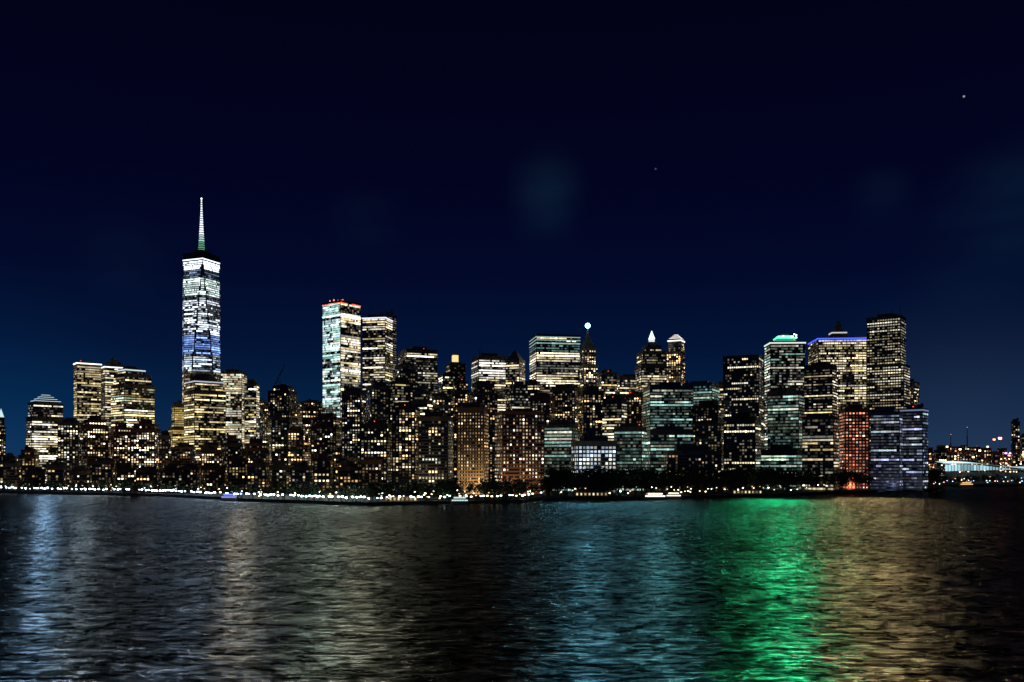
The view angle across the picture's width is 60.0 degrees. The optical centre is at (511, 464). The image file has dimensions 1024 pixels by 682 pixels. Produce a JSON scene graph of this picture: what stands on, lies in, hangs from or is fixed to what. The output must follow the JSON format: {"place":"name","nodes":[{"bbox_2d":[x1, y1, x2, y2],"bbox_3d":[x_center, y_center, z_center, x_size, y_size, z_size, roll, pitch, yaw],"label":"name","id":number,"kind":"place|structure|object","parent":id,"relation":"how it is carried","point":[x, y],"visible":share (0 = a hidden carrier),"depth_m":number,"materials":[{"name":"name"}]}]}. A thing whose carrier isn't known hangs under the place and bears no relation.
{"place":"outdoors","nodes":[
{"label":"outdoors","id":0,"kind":"place"},
{"bbox_2d":[0,486,1023,681],"bbox_3d":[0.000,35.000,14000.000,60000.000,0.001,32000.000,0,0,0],"label":"water","id":1,"kind":"structure","parent":0,"point":[915,586],"depth_m":248.83,"materials":[{"name":"black liquid"}]},
{"bbox_2d":[0,468,1023,505],"bbox_3d":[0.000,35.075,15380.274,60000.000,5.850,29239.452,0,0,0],"label":"ground","id":2,"kind":"structure","parent":0,"point":[477,499],"depth_m":943.03,"materials":[{"name":"stone"}]},
{"bbox_2d":[0,410,5,460],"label":"slender tower","id":3,"kind":"structure","parent":2,"relation":"on","point":[2,437],"depth_m":1747.87,"materials":[{"name":"stone"}]},
{"bbox_2d":[2,457,21,489],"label":"waterfront building","id":4,"kind":"structure","parent":2,"relation":"on","point":[12,469],"depth_m":1156.34,"materials":[{"name":"black brick"}]},
{"bbox_2d":[18,445,39,486],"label":"riverside apartment building","id":5,"kind":"structure","parent":2,"relation":"on","point":[28,456],"depth_m":1305.38,"materials":[{"name":"beige brick"}]},
{"bbox_2d":[24,465,45,488],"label":"waterfront building","id":6,"kind":"structure","parent":2,"relation":"on","point":[36,475],"depth_m":1190.18,"materials":[{"name":"stone"}]},
{"bbox_2d":[26,395,63,482],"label":"office tower","id":7,"kind":"structure","parent":2,"relation":"on","point":[45,415],"depth_m":1467.64,"materials":[{"name":"glass"}]},
{"bbox_2d":[46,460,66,489],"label":"waterfront building","id":8,"kind":"structure","parent":2,"relation":"on","point":[56,471],"depth_m":1158.56,"materials":[{"name":"black brick"}]},
{"bbox_2d":[57,417,83,484],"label":"riverside apartment building","id":9,"kind":"structure","parent":2,"relation":"on","point":[70,443],"depth_m":1274.29,"materials":[{"name":"stone"}]},
{"bbox_2d":[69,465,90,488],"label":"waterfront building","id":10,"kind":"structure","parent":2,"relation":"on","point":[79,473],"depth_m":1189.08,"materials":[{"name":"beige brick"}]},
{"bbox_2d":[73,362,101,422],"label":"office tower","id":11,"kind":"structure","parent":2,"relation":"on","point":[87,389],"depth_m":1548.39,"materials":[{"name":"glass"}]},
{"bbox_2d":[84,414,108,470],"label":"riverside apartment building","id":12,"kind":"structure","parent":2,"relation":"on","point":[95,437],"depth_m":1311.20,"materials":[{"name":"brick"}]},
{"bbox_2d":[91,455,115,488],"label":"waterfront building","id":13,"kind":"structure","parent":2,"relation":"on","point":[103,468],"depth_m":1190.15,"materials":[{"name":"black brick"}]},
{"bbox_2d":[101,358,125,431],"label":"office tower","id":14,"kind":"structure","parent":2,"relation":"on","point":[109,368],"depth_m":1578.32,"materials":[{"name":"glass"}]},
{"bbox_2d":[108,422,131,467],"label":"riverside apartment building","id":15,"kind":"structure","parent":2,"relation":"on","point":[119,442],"depth_m":1313.68,"materials":[{"name":"brick"}]},
{"bbox_2d":[115,463,134,488],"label":"waterfront building","id":16,"kind":"structure","parent":2,"relation":"on","point":[124,471],"depth_m":1206.14,"materials":[{"name":"brick"}]},
{"bbox_2d":[111,366,154,428],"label":"office tower","id":17,"kind":"structure","parent":2,"relation":"on","point":[132,394],"depth_m":1482.75,"materials":[{"name":"stone"}]},
{"bbox_2d":[130,418,160,485],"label":"riverside apartment building","id":18,"kind":"structure","parent":2,"relation":"on","point":[145,433],"depth_m":1276.00,"materials":[{"name":"brick"}]},
{"bbox_2d":[135,466,160,488],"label":"waterfront building","id":19,"kind":"structure","parent":2,"relation":"on","point":[146,475],"depth_m":1175.02,"materials":[{"name":"brick"}]},
{"bbox_2d":[158,430,171,469],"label":"riverside apartment building","id":20,"kind":"structure","parent":2,"relation":"on","point":[165,447],"depth_m":1259.86,"materials":[{"name":"black brick"}]},
{"bbox_2d":[158,465,182,489],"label":"waterfront building","id":21,"kind":"structure","parent":2,"relation":"on","point":[169,473],"depth_m":1161.39,"materials":[{"name":"brick"}]},
{"bbox_2d":[168,400,183,446],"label":"golden tower","id":22,"kind":"structure","parent":2,"relation":"on","point":[176,430],"depth_m":1636.40,"materials":[{"name":"gold brick"}]},
{"bbox_2d":[171,442,195,469],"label":"riverside apartment building","id":23,"kind":"structure","parent":2,"relation":"on","point":[182,454],"depth_m":1292.02,"materials":[{"name":"beige brick"}]},
{"bbox_2d":[180,463,199,488],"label":"waterfront building","id":24,"kind":"structure","parent":2,"relation":"on","point":[190,474],"depth_m":1194.77,"materials":[{"name":"brick"}]},
{"bbox_2d":[182,198,220,403],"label":"spired skyscraper","id":25,"kind":"structure","parent":2,"relation":"on","point":[201,309],"depth_m":1664.39,"materials":[{"name":"glass"}]},
{"bbox_2d":[184,373,225,449],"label":"office tower","id":26,"kind":"structure","parent":2,"relation":"on","point":[204,409],"depth_m":1461.94,"materials":[{"name":"glass"}]},
{"bbox_2d":[195,445,222,486],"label":"riverside apartment building","id":27,"kind":"structure","parent":2,"relation":"on","point":[208,454],"depth_m":1277.12,"materials":[{"name":"beige brick"}]},
{"bbox_2d":[202,463,224,488],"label":"waterfront building","id":28,"kind":"structure","parent":2,"relation":"on","point":[212,473],"depth_m":1176.90,"materials":[{"name":"brick"}]},
{"bbox_2d":[220,433,242,465],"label":"riverside apartment building","id":29,"kind":"structure","parent":2,"relation":"on","point":[231,444],"depth_m":1297.20,"materials":[{"name":"stone"}]},
{"bbox_2d":[220,364,246,447],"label":"office tower","id":30,"kind":"structure","parent":2,"relation":"on","point":[234,380],"depth_m":1563.02,"materials":[{"name":"glass"}]},
{"bbox_2d":[224,455,248,490],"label":"waterfront building","id":31,"kind":"structure","parent":2,"relation":"on","point":[235,469],"depth_m":1111.36,"materials":[{"name":"brick"}]},
{"bbox_2d":[244,379,259,442],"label":"office tower","id":32,"kind":"structure","parent":2,"relation":"on","point":[251,408],"depth_m":1530.26,"materials":[{"name":"stone"}]},
{"bbox_2d":[241,438,269,461],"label":"riverside apartment building","id":33,"kind":"structure","parent":2,"relation":"on","point":[255,448],"depth_m":1260.73,"materials":[{"name":"brick"}]},
{"bbox_2d":[246,458,269,490],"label":"waterfront building","id":34,"kind":"structure","parent":2,"relation":"on","point":[257,470],"depth_m":1095.87,"materials":[{"name":"black brick"}]},
{"bbox_2d":[259,404,267,447],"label":"distant tower","id":35,"kind":"structure","parent":2,"relation":"on","point":[263,422],"depth_m":1908.52,"materials":[{"name":"stone"}]},
{"bbox_2d":[267,413,287,464],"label":"riverside apartment building","id":36,"kind":"structure","parent":2,"relation":"on","point":[277,434],"depth_m":1270.63,"materials":[{"name":"stone"}]},
{"bbox_2d":[269,460,289,490],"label":"waterfront building","id":37,"kind":"structure","parent":2,"relation":"on","point":[279,471],"depth_m":1118.16,"materials":[{"name":"stone"}]},
{"bbox_2d":[267,384,297,429],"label":"apartment tower","id":38,"kind":"structure","parent":2,"relation":"on","point":[283,399],"depth_m":1383.13,"materials":[{"name":"stone"}]},
{"bbox_2d":[287,425,306,486],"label":"riverside apartment building","id":39,"kind":"structure","parent":2,"relation":"on","point":[296,444],"depth_m":1302.63,"materials":[{"name":"brick"}]},
{"bbox_2d":[291,460,312,490],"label":"waterfront building","id":40,"kind":"structure","parent":2,"relation":"on","point":[302,474],"depth_m":1099.11,"materials":[{"name":"stone"}]},
{"bbox_2d":[298,405,321,429],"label":"apartment tower","id":41,"kind":"structure","parent":2,"relation":"on","point":[306,414],"depth_m":1436.96,"materials":[{"name":"brick"}]},
{"bbox_2d":[305,422,332,465],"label":"riverside apartment building","id":42,"kind":"structure","parent":2,"relation":"on","point":[319,437],"depth_m":1309.86,"materials":[{"name":"brick"}]},
{"bbox_2d":[313,453,333,491],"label":"waterfront building","id":43,"kind":"structure","parent":2,"relation":"on","point":[323,471],"depth_m":1052.85,"materials":[{"name":"brick"}]},
{"bbox_2d":[313,413,341,449],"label":"apartment tower","id":44,"kind":"structure","parent":2,"relation":"on","point":[333,420],"depth_m":1360.88,"materials":[{"name":"brick"}]},
{"bbox_2d":[322,299,360,417],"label":"glass skyscraper","id":45,"kind":"structure","parent":2,"relation":"on","point":[341,344],"depth_m":1542.16,"materials":[{"name":"glass"}]},
{"bbox_2d":[335,461,358,491],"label":"waterfront building","id":46,"kind":"structure","parent":2,"relation":"on","point":[347,472],"depth_m":1035.42,"materials":[{"name":"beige brick"}]},
{"bbox_2d":[341,386,365,460],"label":"midrise apartment building","id":47,"kind":"structure","parent":2,"relation":"on","point":[353,407],"depth_m":1240.72,"materials":[{"name":"concrete"}]},
{"bbox_2d":[357,453,381,491],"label":"waterfront building","id":48,"kind":"structure","parent":2,"relation":"on","point":[370,469],"depth_m":1033.31,"materials":[{"name":"brick"}]},
{"bbox_2d":[360,419,391,484],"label":"waterfront office building","id":49,"kind":"structure","parent":2,"relation":"on","point":[376,438],"depth_m":1048.75,"materials":[{"name":"stone"}]},
{"bbox_2d":[362,310,392,390],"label":"office tower","id":50,"kind":"structure","parent":2,"relation":"on","point":[376,347],"depth_m":1483.05,"materials":[{"name":"metal"}]},
{"bbox_2d":[365,382,390,423],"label":"midrise apartment building","id":51,"kind":"structure","parent":2,"relation":"on","point":[378,400],"depth_m":1282.14,"materials":[{"name":"stone"}]},
{"bbox_2d":[384,306,396,380],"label":"office tower","id":52,"kind":"structure","parent":2,"relation":"on","point":[390,315],"depth_m":1616.09,"materials":[{"name":"metal"}]},
{"bbox_2d":[390,376,410,423],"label":"midrise office","id":53,"kind":"structure","parent":2,"relation":"on","point":[400,388],"depth_m":1273.76,"materials":[{"name":"stone"}]},
{"bbox_2d":[383,492,419,501],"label":"pier shed","id":54,"kind":"structure","parent":2,"relation":"on","point":[406,497],"depth_m":781.17,"materials":[{"name":"brick"}]},
{"bbox_2d":[391,402,419,491],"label":"waterfront office building","id":55,"kind":"structure","parent":2,"relation":"on","point":[404,442],"depth_m":1074.64,"materials":[{"name":"stone"}]},
{"bbox_2d":[395,360,417,399],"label":"midrise apartment building","id":56,"kind":"structure","parent":2,"relation":"on","point":[408,371],"depth_m":1373.47,"materials":[{"name":"concrete"}]},
{"bbox_2d":[398,342,437,399],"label":"office tower","id":57,"kind":"structure","parent":2,"relation":"on","point":[425,359],"depth_m":1496.87,"materials":[{"name":"stone"}]},
{"bbox_2d":[408,387,432,415],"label":"midrise office","id":58,"kind":"structure","parent":2,"relation":"on","point":[421,400],"depth_m":1231.91,"materials":[{"name":"stone"}]},
{"bbox_2d":[417,410,453,492],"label":"waterfront office building","id":59,"kind":"structure","parent":2,"relation":"on","point":[435,446],"depth_m":1031.07,"materials":[{"name":"stone"}]},
{"bbox_2d":[431,391,453,416],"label":"midrise apartment building","id":60,"kind":"structure","parent":2,"relation":"on","point":[441,401],"depth_m":1254.50,"materials":[{"name":"stone"}]},
{"bbox_2d":[439,372,456,395],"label":"midrise office","id":61,"kind":"structure","parent":2,"relation":"on","point":[446,382],"depth_m":1365.38,"materials":[{"name":"stone"}]},
{"bbox_2d":[447,413,456,485],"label":"midrise apartment building","id":62,"kind":"structure","parent":2,"relation":"on","point":[454,450],"depth_m":1224.85,"materials":[{"name":"brick"}]},
{"bbox_2d":[446,354,465,380],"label":"office tower","id":63,"kind":"structure","parent":2,"relation":"on","point":[454,366],"depth_m":1568.04,"materials":[{"name":"stone"}]},
{"bbox_2d":[450,377,469,425],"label":"midrise apartment building","id":64,"kind":"structure","parent":2,"relation":"on","point":[459,394],"depth_m":1352.75,"materials":[{"name":"stone"}]},
{"bbox_2d":[457,403,488,493],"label":"brick apartment building","id":65,"kind":"structure","parent":2,"relation":"on","point":[472,442],"depth_m":984.16,"materials":[{"name":"brown brick"}]},
{"bbox_2d":[467,380,497,486],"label":"midrise apartment building","id":66,"kind":"structure","parent":2,"relation":"on","point":[484,393],"depth_m":1293.12,"materials":[{"name":"concrete"}]},
{"bbox_2d":[471,352,506,411],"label":"office tower","id":67,"kind":"structure","parent":2,"relation":"on","point":[488,366],"depth_m":1456.55,"materials":[{"name":"glass"}]},
{"bbox_2d":[0,465,1023,501],"bbox_3d":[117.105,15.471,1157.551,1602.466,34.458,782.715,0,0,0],"label":"park trees","id":68,"kind":"object","parent":2,"relation":"on","point":[566,478],"visible":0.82,"depth_m":932.86,"materials":[{"name":"black plant"}]},
{"bbox_2d":[0,437,1023,501],"bbox_3d":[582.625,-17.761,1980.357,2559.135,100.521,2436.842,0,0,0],"label":"street lamps","id":69,"kind":"object","parent":2,"relation":"on","point":[260,495],"visible":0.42,"depth_m":916.96,"materials":[{"name":"metal"}]},
{"bbox_2d":[505,350,524,410],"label":"gabled tower","id":70,"kind":"structure","parent":2,"relation":"on","point":[514,366],"depth_m":1419.04,"materials":[{"name":"stone"}]},
{"bbox_2d":[506,381,530,410],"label":"midrise office","id":71,"kind":"structure","parent":2,"relation":"on","point":[518,396],"depth_m":1282.79,"materials":[{"name":"glass"}]},
{"bbox_2d":[494,408,544,493],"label":"brick apartment building","id":72,"kind":"structure","parent":2,"relation":"on","point":[519,443],"depth_m":992.62,"materials":[{"name":"brown brick"}]},
{"bbox_2d":[530,393,554,424],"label":"midrise apartment building","id":73,"kind":"structure","parent":2,"relation":"on","point":[545,402],"depth_m":1303.72,"materials":[{"name":"brick"}]},
{"bbox_2d":[529,334,579,396],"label":"office tower","id":74,"kind":"structure","parent":2,"relation":"on","point":[554,360],"depth_m":1420.84,"materials":[{"name":"glass"}]},
{"bbox_2d":[545,420,577,491],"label":"waterfront office building","id":75,"kind":"structure","parent":2,"relation":"on","point":[560,435],"depth_m":1048.58,"materials":[{"name":"glass"}]},
{"bbox_2d":[552,383,581,440],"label":"midrise apartment building","id":76,"kind":"structure","parent":2,"relation":"on","point":[565,396],"depth_m":1337.88,"materials":[{"name":"stone"}]},
{"bbox_2d":[580,323,598,390],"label":"spired tower","id":77,"kind":"structure","parent":2,"relation":"on","point":[588,370],"depth_m":1487.42,"materials":[{"name":"stone"}]},
{"bbox_2d":[578,386,603,440],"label":"midrise apartment building","id":78,"kind":"structure","parent":2,"relation":"on","point":[590,398],"depth_m":1240.88,"materials":[{"name":"concrete"}]},
{"bbox_2d":[573,489,608,495],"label":"pier shed","id":79,"kind":"structure","parent":2,"relation":"on","point":[592,492],"depth_m":908.71,"materials":[{"name":"brick"}]},
{"bbox_2d":[571,434,616,493],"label":"waterfront office building","id":80,"kind":"structure","parent":2,"relation":"on","point":[588,451],"depth_m":984.36,"materials":[{"name":"glass"}]},
{"bbox_2d":[596,369,616,398],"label":"office tower","id":81,"kind":"structure","parent":2,"relation":"on","point":[607,381],"depth_m":1409.22,"materials":[{"name":"glass"}]},
{"bbox_2d":[602,393,626,440],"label":"midrise office","id":82,"kind":"structure","parent":2,"relation":"on","point":[614,410],"depth_m":1222.11,"materials":[{"name":"stone"}]},
{"bbox_2d":[617,374,634,397],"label":"office tower","id":83,"kind":"structure","parent":2,"relation":"on","point":[625,383],"depth_m":1463.25,"materials":[{"name":"glass"}]},
{"bbox_2d":[613,423,646,491],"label":"waterfront office building","id":84,"kind":"structure","parent":2,"relation":"on","point":[630,438],"depth_m":1062.92,"materials":[{"name":"glass"}]},
{"bbox_2d":[623,391,642,425],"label":"midrise apartment building","id":85,"kind":"structure","parent":2,"relation":"on","point":[634,406],"depth_m":1285.42,"materials":[{"name":"brick"}]},
{"bbox_2d":[634,331,666,392],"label":"pyramid topped tower","id":86,"kind":"structure","parent":2,"relation":"on","point":[651,368],"depth_m":1429.92,"materials":[{"name":"stone"}]},
{"bbox_2d":[643,382,693,429],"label":"teal office block","id":87,"kind":"structure","parent":2,"relation":"on","point":[666,404],"depth_m":1224.94,"materials":[{"name":"glass"}]},
{"bbox_2d":[646,424,693,491],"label":"waterfront office building","id":88,"kind":"structure","parent":2,"relation":"on","point":[659,440],"depth_m":1061.96,"materials":[{"name":"glass"}]},
{"bbox_2d":[666,335,684,384],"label":"slender tower","id":89,"kind":"structure","parent":2,"relation":"on","point":[675,358],"depth_m":1489.11,"materials":[{"name":"stone"}]},
{"bbox_2d":[663,445,721,492],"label":"waterfront office building","id":90,"kind":"structure","parent":2,"relation":"on","point":[690,457],"depth_m":1026.58,"materials":[{"name":"glass"}]},
{"bbox_2d":[682,381,719,405],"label":"teal office block","id":91,"kind":"structure","parent":2,"relation":"on","point":[706,390],"depth_m":1306.54,"materials":[{"name":"glass"}]},
{"bbox_2d":[692,400,724,444],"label":"midrise apartment building","id":92,"kind":"structure","parent":2,"relation":"on","point":[708,410],"depth_m":1191.52,"materials":[{"name":"stone"}]},
{"bbox_2d":[695,420,723,470],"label":"waterfront office building","id":93,"kind":"structure","parent":2,"relation":"on","point":[710,433],"depth_m":1134.44,"materials":[{"name":"stone"}]},
{"bbox_2d":[723,411,760,488],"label":"waterfront office building","id":94,"kind":"structure","parent":2,"relation":"on","point":[742,439],"depth_m":1131.29,"materials":[{"name":"glass"}]},
{"bbox_2d":[723,354,763,449],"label":"black office slab","id":95,"kind":"structure","parent":2,"relation":"on","point":[743,383],"depth_m":1331.82,"materials":[{"name":"stone"}]},
{"bbox_2d":[760,444,801,490],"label":"waterfront office building","id":96,"kind":"structure","parent":2,"relation":"on","point":[786,457],"depth_m":1099.64,"materials":[{"name":"glass"}]},
{"bbox_2d":[764,334,805,449],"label":"green crowned tower","id":97,"kind":"structure","parent":2,"relation":"on","point":[784,359],"depth_m":1302.48,"materials":[{"name":"glass"}]},
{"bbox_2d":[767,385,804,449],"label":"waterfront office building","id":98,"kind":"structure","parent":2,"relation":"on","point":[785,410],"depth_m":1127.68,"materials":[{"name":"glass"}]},
{"bbox_2d":[801,413,839,490],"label":"waterfront office building","id":99,"kind":"structure","parent":2,"relation":"on","point":[820,442],"depth_m":1092.78,"materials":[{"name":"glass"}]},
{"bbox_2d":[803,360,837,416],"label":"office tower","id":100,"kind":"structure","parent":2,"relation":"on","point":[820,383],"depth_m":1266.41,"materials":[{"name":"stone"}]},
{"bbox_2d":[808,321,866,416],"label":"blue lit tower","id":101,"kind":"structure","parent":2,"relation":"on","point":[842,351],"depth_m":1417.61,"materials":[{"name":"stone"}]},
{"bbox_2d":[838,405,869,489],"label":"red windowed building","id":102,"kind":"structure","parent":2,"relation":"on","point":[853,437],"depth_m":1156.90,"materials":[{"name":"brick"}]},
{"bbox_2d":[870,407,902,490],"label":"glass office building","id":103,"kind":"structure","parent":2,"relation":"on","point":[886,447],"depth_m":1138.40,"materials":[{"name":"glass"}]},
{"bbox_2d":[866,313,909,483],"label":"grid facade tower","id":104,"kind":"structure","parent":2,"relation":"on","point":[888,375],"depth_m":1383.89,"materials":[{"name":"stone"}]},
{"bbox_2d":[900,403,928,490],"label":"glass office building","id":105,"kind":"structure","parent":2,"relation":"on","point":[915,447],"depth_m":1158.60,"materials":[{"name":"glass"}]},
{"bbox_2d":[934,447,946,479],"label":"distant tower","id":106,"kind":"structure","parent":2,"relation":"on","point":[940,453],"depth_m":1891.38,"materials":[{"name":"stone"}]},
{"bbox_2d":[937,461,1023,481],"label":"ferry terminal","id":107,"kind":"object","parent":2,"relation":"on","point":[957,466],"visible":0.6,"depth_m":1659.60,"materials":[{"name":"concrete"}]},
{"bbox_2d":[1011,418,1019,471],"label":"distant tower","id":108,"kind":"structure","parent":2,"relation":"on","point":[1015,440],"depth_m":1894.36,"materials":[{"name":"stone"}]},
{"bbox_2d":[0,0,1023,465],"label":"sky","id":109,"kind":"structure","parent":0,"point":[724,177],"materials":[{"name":"blue"}]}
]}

